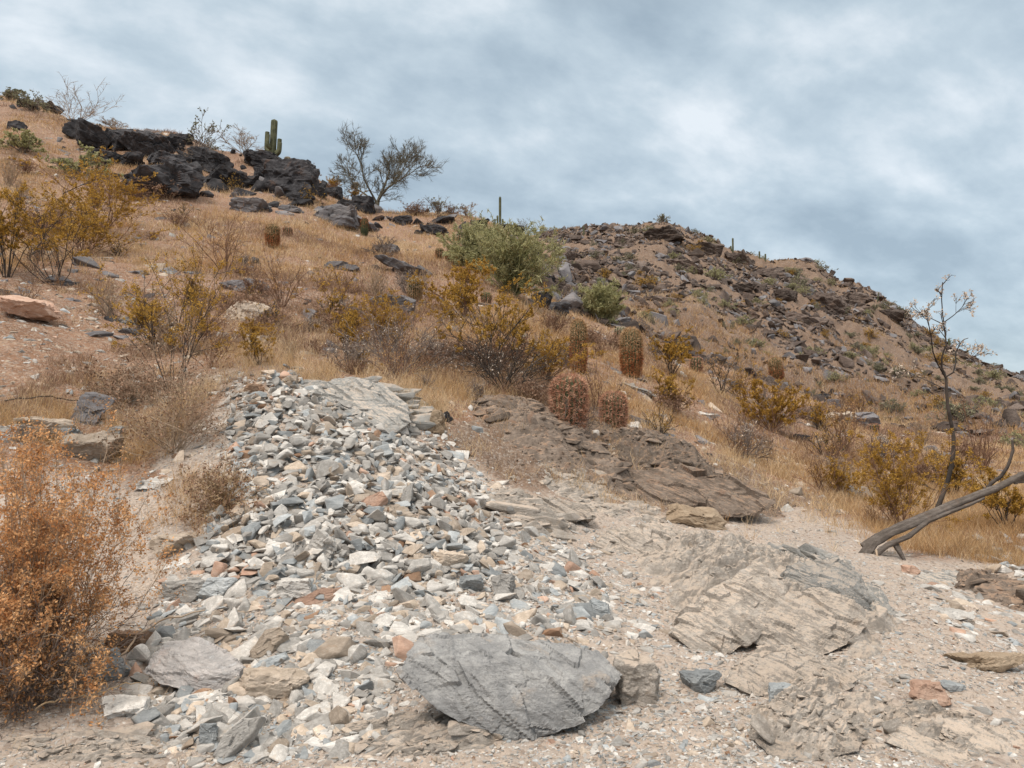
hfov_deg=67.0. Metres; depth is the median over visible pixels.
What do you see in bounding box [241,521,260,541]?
loose stone
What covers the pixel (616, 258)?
hillside shrub
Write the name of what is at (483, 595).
loose stone
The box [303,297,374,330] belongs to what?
slope bush
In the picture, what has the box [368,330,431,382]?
slope bush
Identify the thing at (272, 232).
barrel cactus
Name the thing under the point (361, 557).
loose stone
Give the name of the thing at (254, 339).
slope bush
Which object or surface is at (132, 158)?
black boulder
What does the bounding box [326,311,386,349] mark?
slope bush
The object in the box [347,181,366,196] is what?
slope bush
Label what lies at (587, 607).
loose stone
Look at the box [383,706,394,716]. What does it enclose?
loose stone
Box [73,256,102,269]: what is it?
loose stone
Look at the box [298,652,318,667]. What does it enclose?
loose stone
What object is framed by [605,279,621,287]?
hillside rock
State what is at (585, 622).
loose stone
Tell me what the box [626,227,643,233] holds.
hillside shrub
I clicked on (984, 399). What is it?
hillside shrub
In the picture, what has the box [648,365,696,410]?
slope bush
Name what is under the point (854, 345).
hillside shrub
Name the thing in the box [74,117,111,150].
black boulder
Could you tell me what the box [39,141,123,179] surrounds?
shrub
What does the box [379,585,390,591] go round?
loose stone
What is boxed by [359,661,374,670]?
loose stone
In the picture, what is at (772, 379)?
hillside rock
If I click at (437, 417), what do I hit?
rock
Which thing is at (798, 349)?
hillside rock
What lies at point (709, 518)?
rock
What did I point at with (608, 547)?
bedrock outcrop
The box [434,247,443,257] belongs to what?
barrel cactus
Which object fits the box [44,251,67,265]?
slope bush
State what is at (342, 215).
rock
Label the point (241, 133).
shrub
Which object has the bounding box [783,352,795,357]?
hillside rock
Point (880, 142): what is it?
sky
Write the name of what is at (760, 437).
slope bush
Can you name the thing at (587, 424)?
dead bush
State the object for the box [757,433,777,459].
slope bush
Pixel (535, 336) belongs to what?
slope bush
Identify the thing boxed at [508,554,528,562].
loose stone
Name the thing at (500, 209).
saguaro
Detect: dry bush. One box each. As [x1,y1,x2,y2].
[0,398,185,728]
[0,551,161,737]
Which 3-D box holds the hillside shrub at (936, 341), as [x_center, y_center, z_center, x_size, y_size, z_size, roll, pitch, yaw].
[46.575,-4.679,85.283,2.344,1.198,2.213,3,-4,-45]
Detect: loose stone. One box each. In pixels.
[46,275,72,282]
[50,282,78,285]
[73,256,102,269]
[84,331,113,336]
[145,263,164,271]
[151,713,173,729]
[154,616,172,623]
[158,704,174,716]
[161,609,175,617]
[163,560,189,570]
[164,696,172,703]
[165,575,179,581]
[166,598,181,611]
[173,610,199,623]
[181,698,192,711]
[186,715,222,733]
[189,161,202,174]
[190,627,200,630]
[199,708,218,720]
[200,552,230,567]
[200,595,223,610]
[201,574,211,579]
[210,740,218,751]
[211,561,227,576]
[213,702,228,710]
[215,505,226,518]
[216,617,228,627]
[216,722,231,739]
[218,517,233,524]
[218,711,228,723]
[219,509,231,522]
[220,707,235,718]
[222,552,232,560]
[223,598,241,608]
[223,626,245,632]
[224,579,246,597]
[224,610,244,617]
[227,607,241,627]
[227,712,239,722]
[228,713,243,724]
[230,706,260,728]
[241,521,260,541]
[244,497,272,513]
[244,565,261,568]
[247,557,263,574]
[247,625,278,639]
[249,391,267,396]
[249,750,269,764]
[250,180,267,191]
[251,733,261,745]
[252,624,266,631]
[255,695,272,702]
[262,620,282,626]
[266,597,292,608]
[268,699,282,717]
[268,738,288,752]
[269,593,279,597]
[269,731,276,736]
[269,744,288,762]
[274,719,291,736]
[275,516,295,524]
[275,543,296,563]
[276,637,300,652]
[282,730,291,738]
[284,460,307,474]
[289,690,303,702]
[291,722,308,736]
[292,638,312,654]
[293,515,302,523]
[294,707,307,717]
[295,701,330,721]
[296,568,314,578]
[296,612,313,621]
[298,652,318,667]
[299,519,321,538]
[300,308,316,318]
[304,708,350,729]
[305,699,321,712]
[306,498,321,511]
[306,639,324,652]
[309,667,332,681]
[311,673,338,694]
[313,636,355,659]
[315,459,338,478]
[320,521,340,534]
[326,567,341,572]
[327,739,351,760]
[329,705,348,724]
[332,692,350,708]
[336,573,366,589]
[348,480,365,498]
[348,515,362,527]
[348,645,358,656]
[349,535,374,541]
[349,551,379,564]
[350,430,360,437]
[350,644,366,664]
[351,199,382,212]
[356,621,374,637]
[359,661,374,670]
[361,729,381,739]
[362,673,389,679]
[363,638,390,648]
[370,569,393,580]
[370,665,390,677]
[371,591,390,601]
[371,677,394,689]
[371,731,379,739]
[374,539,396,552]
[374,710,387,718]
[375,612,390,620]
[375,614,396,627]
[378,647,392,657]
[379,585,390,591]
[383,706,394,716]
[387,431,402,445]
[389,569,403,575]
[391,576,411,588]
[391,587,414,602]
[391,610,408,615]
[393,516,404,531]
[398,599,418,608]
[399,615,410,623]
[401,585,407,591]
[402,483,412,506]
[402,544,422,554]
[408,558,430,571]
[408,611,424,616]
[413,553,424,558]
[414,497,428,504]
[418,515,436,519]
[421,564,445,576]
[423,594,440,606]
[425,608,430,616]
[428,516,437,525]
[430,557,441,566]
[434,487,451,498]
[437,517,449,520]
[445,513,462,530]
[453,611,478,623]
[458,519,467,527]
[458,594,476,607]
[460,528,475,535]
[460,595,485,601]
[476,592,487,599]
[478,560,489,569]
[481,567,502,576]
[493,566,502,571]
[493,593,516,600]
[494,586,517,599]
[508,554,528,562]
[514,608,537,623]
[556,606,593,621]
[558,602,574,608]
[563,604,576,624]
[564,561,583,572]
[568,548,580,566]
[573,569,588,579]
[573,602,603,618]
[574,619,590,626]
[601,614,613,620]
[628,421,641,427]
[629,415,656,425]
[633,623,655,632]
[659,629,670,633]
[793,434,809,440]
[834,485,858,496]
[933,584,949,589]
[951,591,967,600]
[953,598,977,609]
[990,632,1007,636]
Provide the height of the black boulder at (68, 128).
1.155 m
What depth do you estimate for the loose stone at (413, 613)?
4.64 m
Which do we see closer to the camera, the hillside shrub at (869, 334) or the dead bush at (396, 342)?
the dead bush at (396, 342)
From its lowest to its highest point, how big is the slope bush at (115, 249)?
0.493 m
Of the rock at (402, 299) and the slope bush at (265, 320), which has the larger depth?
the rock at (402, 299)
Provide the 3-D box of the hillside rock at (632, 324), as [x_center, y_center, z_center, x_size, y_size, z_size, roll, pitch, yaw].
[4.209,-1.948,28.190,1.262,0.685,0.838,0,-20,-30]
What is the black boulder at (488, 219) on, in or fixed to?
on the ground at (492, 462)
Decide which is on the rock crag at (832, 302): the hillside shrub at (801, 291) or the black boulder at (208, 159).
the hillside shrub at (801, 291)
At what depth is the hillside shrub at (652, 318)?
37.05 m
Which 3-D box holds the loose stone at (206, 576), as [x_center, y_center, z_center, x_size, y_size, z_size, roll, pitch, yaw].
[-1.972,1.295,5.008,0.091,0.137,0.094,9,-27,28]
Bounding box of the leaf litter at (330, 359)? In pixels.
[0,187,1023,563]
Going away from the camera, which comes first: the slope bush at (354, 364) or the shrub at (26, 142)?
the slope bush at (354, 364)
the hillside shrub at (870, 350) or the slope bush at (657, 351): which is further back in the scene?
the hillside shrub at (870, 350)
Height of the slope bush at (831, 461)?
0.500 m
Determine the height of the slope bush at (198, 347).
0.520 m
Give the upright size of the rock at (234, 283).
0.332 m
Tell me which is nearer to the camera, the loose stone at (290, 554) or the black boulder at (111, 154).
the loose stone at (290, 554)
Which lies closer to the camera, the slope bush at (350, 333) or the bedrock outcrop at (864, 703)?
the bedrock outcrop at (864, 703)
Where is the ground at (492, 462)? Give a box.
[0,96,1023,767]
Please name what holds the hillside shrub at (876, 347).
on the ground at (492, 462)
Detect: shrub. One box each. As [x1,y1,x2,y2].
[0,87,26,100]
[0,128,49,152]
[5,88,50,112]
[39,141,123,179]
[44,71,125,119]
[94,115,128,128]
[186,106,231,151]
[215,124,262,153]
[420,195,466,214]
[456,203,476,217]
[518,217,529,232]
[582,251,606,258]
[596,266,610,277]
[610,256,625,260]
[623,252,638,260]
[624,263,636,270]
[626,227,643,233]
[631,275,662,285]
[636,311,655,318]
[646,315,656,323]
[653,213,670,222]
[662,298,674,306]
[668,293,683,299]
[669,251,685,259]
[673,263,684,270]
[684,265,697,273]
[686,244,704,251]
[691,288,715,300]
[696,294,708,304]
[700,284,715,292]
[701,235,715,243]
[703,264,732,279]
[718,299,738,308]
[730,314,757,325]
[731,337,745,343]
[747,339,767,347]
[751,297,769,305]
[757,276,775,285]
[775,329,791,336]
[784,267,798,272]
[785,283,797,289]
[789,276,811,288]
[794,268,809,278]
[796,285,815,295]
[802,346,826,353]
[817,263,838,272]
[820,329,829,337]
[825,278,835,286]
[827,370,848,381]
[844,331,862,339]
[844,350,860,358]
[844,394,872,408]
[850,341,867,349]
[858,345,879,357]
[863,308,873,316]
[863,327,882,339]
[865,359,881,367]
[871,345,881,353]
[872,303,882,310]
[872,362,885,371]
[872,398,918,412]
[880,302,888,309]
[883,351,893,359]
[884,364,910,376]
[903,389,928,396]
[909,342,919,350]
[910,345,930,356]
[921,352,959,363]
[922,328,940,336]
[924,345,935,351]
[924,393,955,408]
[925,398,982,421]
[929,336,944,346]
[934,375,943,381]
[961,360,980,366]
[967,386,980,390]
[970,395,1001,407]
[971,367,983,375]
[971,376,986,384]
[977,369,1006,379]
[980,391,992,398]
[994,384,1016,390]
[994,430,1023,448]
[1005,385,1015,391]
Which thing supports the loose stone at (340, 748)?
on the ground at (492, 462)
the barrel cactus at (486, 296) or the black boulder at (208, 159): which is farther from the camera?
the black boulder at (208, 159)
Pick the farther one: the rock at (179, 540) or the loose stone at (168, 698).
the rock at (179, 540)
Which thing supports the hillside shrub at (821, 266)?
on the ground at (492, 462)
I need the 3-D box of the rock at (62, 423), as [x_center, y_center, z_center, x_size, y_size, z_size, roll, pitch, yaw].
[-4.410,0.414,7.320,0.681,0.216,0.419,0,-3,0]
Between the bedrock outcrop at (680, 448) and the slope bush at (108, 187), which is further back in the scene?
the slope bush at (108, 187)
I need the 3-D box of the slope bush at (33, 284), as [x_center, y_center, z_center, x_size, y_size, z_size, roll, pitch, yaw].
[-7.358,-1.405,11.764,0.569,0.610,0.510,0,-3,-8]
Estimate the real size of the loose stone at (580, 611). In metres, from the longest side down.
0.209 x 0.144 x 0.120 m
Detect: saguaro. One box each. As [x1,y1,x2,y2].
[264,119,281,155]
[499,197,500,222]
[730,238,733,251]
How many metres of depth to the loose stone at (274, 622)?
4.50 m
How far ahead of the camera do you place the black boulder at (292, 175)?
29.41 m
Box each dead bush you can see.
[153,196,258,271]
[248,237,337,307]
[286,257,376,315]
[321,290,477,380]
[361,234,396,255]
[419,305,570,390]
[541,377,604,435]
[701,352,761,393]
[721,363,766,398]
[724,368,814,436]
[814,402,866,449]
[959,394,1003,474]
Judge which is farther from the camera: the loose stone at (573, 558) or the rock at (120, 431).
the rock at (120, 431)
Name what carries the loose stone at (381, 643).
on the ground at (492, 462)
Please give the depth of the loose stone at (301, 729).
3.51 m
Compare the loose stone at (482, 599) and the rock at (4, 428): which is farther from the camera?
the rock at (4, 428)
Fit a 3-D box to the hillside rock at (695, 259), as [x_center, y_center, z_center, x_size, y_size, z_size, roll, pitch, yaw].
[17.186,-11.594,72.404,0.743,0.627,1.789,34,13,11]
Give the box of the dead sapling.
[889,274,997,506]
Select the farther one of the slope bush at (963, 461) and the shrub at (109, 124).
the shrub at (109, 124)
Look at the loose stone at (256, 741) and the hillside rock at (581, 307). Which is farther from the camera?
the hillside rock at (581, 307)
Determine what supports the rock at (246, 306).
on the ground at (492, 462)
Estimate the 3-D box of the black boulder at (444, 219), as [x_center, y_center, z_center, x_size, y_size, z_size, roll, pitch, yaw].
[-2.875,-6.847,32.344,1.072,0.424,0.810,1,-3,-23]
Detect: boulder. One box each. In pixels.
[6,120,27,129]
[16,99,38,109]
[62,119,76,138]
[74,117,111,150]
[87,148,122,165]
[105,128,128,151]
[116,130,175,156]
[118,151,144,167]
[120,161,203,197]
[143,637,243,693]
[146,150,188,164]
[166,136,185,150]
[169,133,192,144]
[186,146,230,170]
[204,164,250,187]
[243,149,281,166]
[247,175,258,185]
[253,166,263,177]
[261,158,319,199]
[286,192,307,201]
[317,183,327,198]
[325,186,342,199]
[337,199,353,205]
[352,195,376,213]
[393,215,412,224]
[395,632,621,740]
[420,224,447,234]
[431,216,454,222]
[469,218,489,226]
[498,223,524,235]
[548,302,570,315]
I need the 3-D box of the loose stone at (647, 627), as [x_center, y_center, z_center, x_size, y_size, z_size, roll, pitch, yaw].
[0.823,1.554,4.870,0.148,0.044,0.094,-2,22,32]
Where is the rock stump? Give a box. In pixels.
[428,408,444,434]
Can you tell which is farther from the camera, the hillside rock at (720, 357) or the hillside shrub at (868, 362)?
the hillside shrub at (868, 362)
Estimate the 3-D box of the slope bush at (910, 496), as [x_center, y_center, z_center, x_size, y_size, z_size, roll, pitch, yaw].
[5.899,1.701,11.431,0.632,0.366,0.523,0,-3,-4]
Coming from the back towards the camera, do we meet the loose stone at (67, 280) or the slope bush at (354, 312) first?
the loose stone at (67, 280)
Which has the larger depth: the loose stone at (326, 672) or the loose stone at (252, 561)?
the loose stone at (252, 561)
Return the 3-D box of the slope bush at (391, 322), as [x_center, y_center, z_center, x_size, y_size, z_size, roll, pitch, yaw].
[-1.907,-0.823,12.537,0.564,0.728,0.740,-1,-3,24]
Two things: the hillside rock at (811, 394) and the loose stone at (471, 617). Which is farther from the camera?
the hillside rock at (811, 394)
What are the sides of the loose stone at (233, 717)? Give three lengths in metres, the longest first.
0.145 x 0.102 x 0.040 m
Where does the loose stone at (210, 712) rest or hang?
on the ground at (492, 462)
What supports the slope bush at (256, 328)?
on the ground at (492, 462)
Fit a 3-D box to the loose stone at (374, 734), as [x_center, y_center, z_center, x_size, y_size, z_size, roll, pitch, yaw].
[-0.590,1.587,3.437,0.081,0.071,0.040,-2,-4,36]
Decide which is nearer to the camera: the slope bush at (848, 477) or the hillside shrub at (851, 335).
the slope bush at (848, 477)
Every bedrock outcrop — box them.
[2,721,165,767]
[298,376,435,430]
[307,378,411,434]
[335,710,506,761]
[381,723,446,761]
[466,394,636,499]
[484,486,580,541]
[535,460,667,522]
[536,497,595,523]
[586,416,804,517]
[590,520,682,554]
[594,520,658,558]
[629,465,775,518]
[634,529,902,659]
[668,561,787,654]
[721,643,892,718]
[723,651,857,696]
[736,685,889,764]
[749,715,868,760]
[755,587,867,656]
[767,542,898,615]
[780,558,871,609]
[873,696,989,756]
[884,717,1023,764]
[908,569,958,586]
[951,568,1023,611]
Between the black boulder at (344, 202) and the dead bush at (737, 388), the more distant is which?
the black boulder at (344, 202)
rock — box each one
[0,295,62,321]
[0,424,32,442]
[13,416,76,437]
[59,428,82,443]
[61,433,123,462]
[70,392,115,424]
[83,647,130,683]
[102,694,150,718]
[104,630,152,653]
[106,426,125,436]
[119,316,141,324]
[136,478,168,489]
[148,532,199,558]
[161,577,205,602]
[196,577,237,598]
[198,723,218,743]
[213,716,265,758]
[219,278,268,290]
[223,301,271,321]
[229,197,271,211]
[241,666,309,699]
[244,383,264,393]
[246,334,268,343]
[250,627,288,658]
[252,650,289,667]
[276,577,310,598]
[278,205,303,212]
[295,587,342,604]
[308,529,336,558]
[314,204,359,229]
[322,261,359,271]
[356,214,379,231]
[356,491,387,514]
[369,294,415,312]
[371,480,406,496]
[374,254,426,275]
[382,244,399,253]
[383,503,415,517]
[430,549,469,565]
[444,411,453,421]
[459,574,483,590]
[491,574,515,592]
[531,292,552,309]
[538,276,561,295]
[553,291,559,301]
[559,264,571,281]
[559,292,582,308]
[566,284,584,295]
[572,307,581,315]
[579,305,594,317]
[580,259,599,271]
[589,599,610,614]
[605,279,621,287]
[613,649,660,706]
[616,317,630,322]
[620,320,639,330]
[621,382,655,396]
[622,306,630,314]
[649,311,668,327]
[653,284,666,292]
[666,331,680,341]
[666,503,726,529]
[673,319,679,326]
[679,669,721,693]
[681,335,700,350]
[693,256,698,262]
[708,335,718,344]
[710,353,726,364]
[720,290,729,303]
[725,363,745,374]
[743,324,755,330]
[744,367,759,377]
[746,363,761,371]
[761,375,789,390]
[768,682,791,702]
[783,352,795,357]
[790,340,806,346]
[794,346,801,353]
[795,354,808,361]
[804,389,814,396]
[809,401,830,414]
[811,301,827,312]
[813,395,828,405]
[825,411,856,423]
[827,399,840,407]
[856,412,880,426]
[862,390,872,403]
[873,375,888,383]
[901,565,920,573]
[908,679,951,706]
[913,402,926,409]
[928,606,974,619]
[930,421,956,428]
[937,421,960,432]
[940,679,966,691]
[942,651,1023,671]
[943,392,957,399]
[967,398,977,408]
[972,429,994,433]
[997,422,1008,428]
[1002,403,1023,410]
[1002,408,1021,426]
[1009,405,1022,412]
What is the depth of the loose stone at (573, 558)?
5.98 m
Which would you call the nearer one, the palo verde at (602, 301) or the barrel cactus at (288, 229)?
the barrel cactus at (288, 229)
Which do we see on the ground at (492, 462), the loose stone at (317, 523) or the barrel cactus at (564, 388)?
the loose stone at (317, 523)
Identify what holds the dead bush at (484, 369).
on the ground at (492, 462)
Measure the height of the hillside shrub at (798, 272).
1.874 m
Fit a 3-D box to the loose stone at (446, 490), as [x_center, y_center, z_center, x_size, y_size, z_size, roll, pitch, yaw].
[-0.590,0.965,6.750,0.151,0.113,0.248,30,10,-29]
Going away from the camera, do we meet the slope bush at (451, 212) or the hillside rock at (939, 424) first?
the hillside rock at (939, 424)
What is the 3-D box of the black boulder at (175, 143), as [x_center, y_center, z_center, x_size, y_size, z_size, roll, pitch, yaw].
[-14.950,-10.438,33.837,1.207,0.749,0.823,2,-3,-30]
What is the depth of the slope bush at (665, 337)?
28.03 m
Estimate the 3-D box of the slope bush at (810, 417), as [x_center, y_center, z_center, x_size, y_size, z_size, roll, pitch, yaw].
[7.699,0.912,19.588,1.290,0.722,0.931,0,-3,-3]
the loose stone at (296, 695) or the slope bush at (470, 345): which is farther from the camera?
the slope bush at (470, 345)
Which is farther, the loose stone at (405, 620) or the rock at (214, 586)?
the rock at (214, 586)
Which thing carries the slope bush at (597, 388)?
on the ground at (492, 462)
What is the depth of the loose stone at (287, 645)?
4.26 m
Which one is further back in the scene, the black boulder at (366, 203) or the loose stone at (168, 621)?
the black boulder at (366, 203)
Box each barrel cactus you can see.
[264,223,280,247]
[282,226,292,235]
[360,217,368,235]
[406,276,423,300]
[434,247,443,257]
[456,233,464,241]
[480,291,492,302]
[548,372,591,427]
[568,318,588,372]
[598,389,630,427]
[613,325,624,336]
[617,326,644,377]
[688,356,703,371]
[767,356,784,379]
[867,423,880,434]
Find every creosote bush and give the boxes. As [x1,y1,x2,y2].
[0,161,141,283]
[0,180,69,277]
[8,145,165,230]
[38,191,168,254]
[78,225,245,393]
[330,287,433,343]
[405,254,497,316]
[430,272,549,371]
[520,329,606,380]
[648,326,704,374]
[736,378,810,432]
[841,424,981,533]
[954,462,1023,530]
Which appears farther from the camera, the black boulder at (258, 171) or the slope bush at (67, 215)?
the black boulder at (258, 171)
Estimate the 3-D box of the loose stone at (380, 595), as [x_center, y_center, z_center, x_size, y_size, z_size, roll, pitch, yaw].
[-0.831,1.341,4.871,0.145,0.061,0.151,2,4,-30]
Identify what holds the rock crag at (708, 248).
on the ground at (492, 462)
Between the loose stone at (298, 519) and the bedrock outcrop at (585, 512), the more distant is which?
the bedrock outcrop at (585, 512)
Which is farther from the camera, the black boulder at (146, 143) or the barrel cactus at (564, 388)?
the black boulder at (146, 143)
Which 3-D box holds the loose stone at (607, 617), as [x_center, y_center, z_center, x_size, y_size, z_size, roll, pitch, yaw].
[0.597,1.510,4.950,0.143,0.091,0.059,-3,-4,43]
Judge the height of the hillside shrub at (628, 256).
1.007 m
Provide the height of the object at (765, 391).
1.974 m
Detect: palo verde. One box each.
[436,215,504,269]
[441,209,567,296]
[573,276,629,324]
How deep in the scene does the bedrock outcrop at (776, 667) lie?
4.08 m
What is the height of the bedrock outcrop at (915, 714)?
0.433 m
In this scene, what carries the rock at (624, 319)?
on the ground at (492, 462)
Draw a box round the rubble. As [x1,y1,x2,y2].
[0,90,1023,767]
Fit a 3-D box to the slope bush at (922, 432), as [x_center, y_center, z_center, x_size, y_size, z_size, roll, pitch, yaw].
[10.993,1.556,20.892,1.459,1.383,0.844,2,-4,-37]
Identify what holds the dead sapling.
on the ground at (492, 462)
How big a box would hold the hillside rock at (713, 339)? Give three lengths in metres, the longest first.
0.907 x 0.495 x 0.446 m
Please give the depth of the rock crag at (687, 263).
66.47 m
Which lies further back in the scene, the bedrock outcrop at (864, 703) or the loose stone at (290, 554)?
the loose stone at (290, 554)
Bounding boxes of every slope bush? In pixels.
[0,152,25,187]
[0,171,36,202]
[3,275,44,298]
[4,247,26,263]
[5,218,51,249]
[6,148,22,162]
[9,158,45,173]
[11,238,60,261]
[14,244,54,270]
[16,206,76,235]
[31,274,69,290]
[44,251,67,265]
[53,205,78,225]
[60,233,111,258]
[76,283,133,319]
[77,168,109,191]
[90,173,131,199]
[95,236,131,255]
[122,298,162,327]
[124,303,194,356]
[126,185,151,200]
[126,309,177,351]
[132,299,173,325]
[136,179,185,199]
[140,317,179,341]
[144,230,165,240]
[158,206,191,226]
[158,301,230,351]
[166,272,208,303]
[169,202,193,215]
[177,136,212,152]
[178,275,209,305]
[178,318,241,367]
[180,332,208,354]
[186,286,248,335]
[206,286,233,305]
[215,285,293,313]
[220,173,251,192]
[225,263,259,276]
[226,285,261,300]
[229,248,259,267]
[233,323,275,364]
[234,272,285,297]
[238,316,284,337]
[240,306,263,333]
[241,310,295,333]
[253,299,302,327]
[280,338,300,358]
[294,315,326,331]
[295,184,325,203]
[298,333,333,357]
[302,288,361,323]
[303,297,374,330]
[305,290,350,325]
[314,299,372,342]
[321,330,381,373]
[326,176,341,187]
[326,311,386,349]
[330,271,365,293]
[330,309,370,348]
[334,352,370,374]
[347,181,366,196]
[349,352,383,372]
[357,262,395,296]
[364,317,424,356]
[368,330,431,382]
[373,310,418,350]
[385,262,434,297]
[391,341,438,373]
[398,199,434,215]
[398,339,452,371]
[411,266,438,296]
[411,329,473,367]
[413,370,442,393]
[427,334,509,371]
[438,300,463,324]
[441,203,463,216]
[457,376,493,399]
[468,314,515,353]
[472,340,516,378]
[479,330,541,369]
[502,312,534,340]
[503,374,550,401]
[530,326,559,360]
[532,309,572,334]
[559,336,598,373]
[560,322,606,344]
[560,351,576,368]
[572,357,623,409]
[592,339,615,361]
[596,330,619,351]
[641,402,681,435]
[644,341,673,361]
[647,386,699,419]
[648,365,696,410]
[650,378,681,411]
[661,332,678,341]
[711,405,776,445]
[714,430,753,457]
[723,414,780,464]
[725,420,743,436]
[751,431,771,445]
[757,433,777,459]
[782,401,800,426]
[789,401,827,422]
[792,448,849,497]
[801,407,840,428]
[803,420,858,464]
[804,422,851,456]
[806,399,850,430]
[808,452,843,470]
[814,456,868,496]
[821,454,877,493]
[822,384,850,412]
[836,397,860,421]
[841,381,880,412]
[841,429,905,467]
[847,425,910,467]
[857,495,892,522]
[868,471,890,495]
[889,455,963,484]
[891,438,911,451]
[896,446,984,493]
[900,490,922,508]
[901,417,941,445]
[926,446,941,462]
[935,436,1006,457]
[941,430,970,440]
[947,427,1009,467]
[947,453,973,468]
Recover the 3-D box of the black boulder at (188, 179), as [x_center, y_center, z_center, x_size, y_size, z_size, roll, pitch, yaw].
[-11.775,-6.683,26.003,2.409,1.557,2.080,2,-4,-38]
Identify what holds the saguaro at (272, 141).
on the ground at (492, 462)
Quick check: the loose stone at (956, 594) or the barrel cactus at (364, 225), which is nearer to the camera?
the loose stone at (956, 594)
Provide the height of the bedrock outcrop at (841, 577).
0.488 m
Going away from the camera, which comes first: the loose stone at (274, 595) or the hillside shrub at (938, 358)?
the loose stone at (274, 595)
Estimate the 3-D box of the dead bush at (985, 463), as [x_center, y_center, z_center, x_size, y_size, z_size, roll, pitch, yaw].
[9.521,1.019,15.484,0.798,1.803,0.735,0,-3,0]
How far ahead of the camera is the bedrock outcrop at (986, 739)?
3.39 m
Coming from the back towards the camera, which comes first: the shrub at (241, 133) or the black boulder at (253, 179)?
the shrub at (241, 133)
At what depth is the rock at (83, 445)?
6.91 m
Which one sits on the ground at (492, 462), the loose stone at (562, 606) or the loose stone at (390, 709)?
the loose stone at (562, 606)
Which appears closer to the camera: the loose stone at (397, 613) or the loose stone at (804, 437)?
the loose stone at (397, 613)
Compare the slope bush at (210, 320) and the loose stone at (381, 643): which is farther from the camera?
the slope bush at (210, 320)
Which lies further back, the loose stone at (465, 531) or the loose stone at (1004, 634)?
the loose stone at (465, 531)
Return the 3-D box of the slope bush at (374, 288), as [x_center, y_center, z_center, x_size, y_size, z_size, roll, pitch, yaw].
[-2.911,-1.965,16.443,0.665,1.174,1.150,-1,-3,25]
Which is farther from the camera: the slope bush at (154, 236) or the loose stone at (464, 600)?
the slope bush at (154, 236)
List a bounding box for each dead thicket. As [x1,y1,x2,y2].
[37,330,261,467]
[64,346,196,414]
[154,444,277,538]
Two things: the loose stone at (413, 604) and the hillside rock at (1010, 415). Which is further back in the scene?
the hillside rock at (1010, 415)
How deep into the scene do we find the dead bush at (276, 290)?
14.64 m
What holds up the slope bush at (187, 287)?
on the ground at (492, 462)
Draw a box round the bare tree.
[329,119,448,204]
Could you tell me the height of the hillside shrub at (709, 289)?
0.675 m
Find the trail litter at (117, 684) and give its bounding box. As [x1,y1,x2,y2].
[0,442,264,767]
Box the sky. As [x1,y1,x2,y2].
[0,0,1023,372]
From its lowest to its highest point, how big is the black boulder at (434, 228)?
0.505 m
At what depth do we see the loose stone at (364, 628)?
4.43 m
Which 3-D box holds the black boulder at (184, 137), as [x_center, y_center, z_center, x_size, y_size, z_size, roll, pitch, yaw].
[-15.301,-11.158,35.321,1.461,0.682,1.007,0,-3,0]
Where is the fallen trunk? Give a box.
[858,440,1023,559]
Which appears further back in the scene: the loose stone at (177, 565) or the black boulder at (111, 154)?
the black boulder at (111, 154)
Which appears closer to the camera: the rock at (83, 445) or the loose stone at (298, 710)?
the loose stone at (298, 710)
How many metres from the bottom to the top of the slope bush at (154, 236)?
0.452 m
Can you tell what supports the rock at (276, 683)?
on the ground at (492, 462)
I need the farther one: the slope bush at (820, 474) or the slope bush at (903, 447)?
the slope bush at (903, 447)
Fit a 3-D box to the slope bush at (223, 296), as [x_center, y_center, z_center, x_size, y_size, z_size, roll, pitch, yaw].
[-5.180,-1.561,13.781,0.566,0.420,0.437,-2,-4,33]
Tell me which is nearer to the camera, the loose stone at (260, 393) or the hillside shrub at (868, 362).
the loose stone at (260, 393)
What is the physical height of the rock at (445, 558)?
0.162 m
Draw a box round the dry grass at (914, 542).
[0,94,1023,572]
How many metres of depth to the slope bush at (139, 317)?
11.89 m
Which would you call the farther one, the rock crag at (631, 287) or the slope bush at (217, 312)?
the rock crag at (631, 287)
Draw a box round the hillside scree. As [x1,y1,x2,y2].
[535,221,1023,437]
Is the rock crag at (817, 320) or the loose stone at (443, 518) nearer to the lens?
the loose stone at (443, 518)
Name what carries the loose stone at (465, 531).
on the ground at (492, 462)
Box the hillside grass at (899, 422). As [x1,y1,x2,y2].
[533,220,1023,434]
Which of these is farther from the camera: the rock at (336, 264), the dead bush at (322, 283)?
the rock at (336, 264)
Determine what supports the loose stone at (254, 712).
on the ground at (492, 462)
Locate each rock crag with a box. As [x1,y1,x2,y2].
[550,248,576,260]
[554,277,567,291]
[614,236,638,246]
[619,284,638,290]
[643,225,685,242]
[643,295,681,303]
[666,259,702,274]
[690,242,724,256]
[724,252,754,265]
[732,282,756,293]
[756,266,791,277]
[774,289,797,301]
[782,312,828,326]
[803,292,846,315]
[841,292,873,305]
[879,308,905,322]
[930,390,964,398]
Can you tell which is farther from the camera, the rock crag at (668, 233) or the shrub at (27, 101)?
the rock crag at (668, 233)
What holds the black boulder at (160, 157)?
on the ground at (492, 462)
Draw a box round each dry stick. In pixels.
[0,610,204,697]
[5,395,77,401]
[35,682,140,710]
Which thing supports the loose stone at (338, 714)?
on the bedrock outcrop at (402, 725)

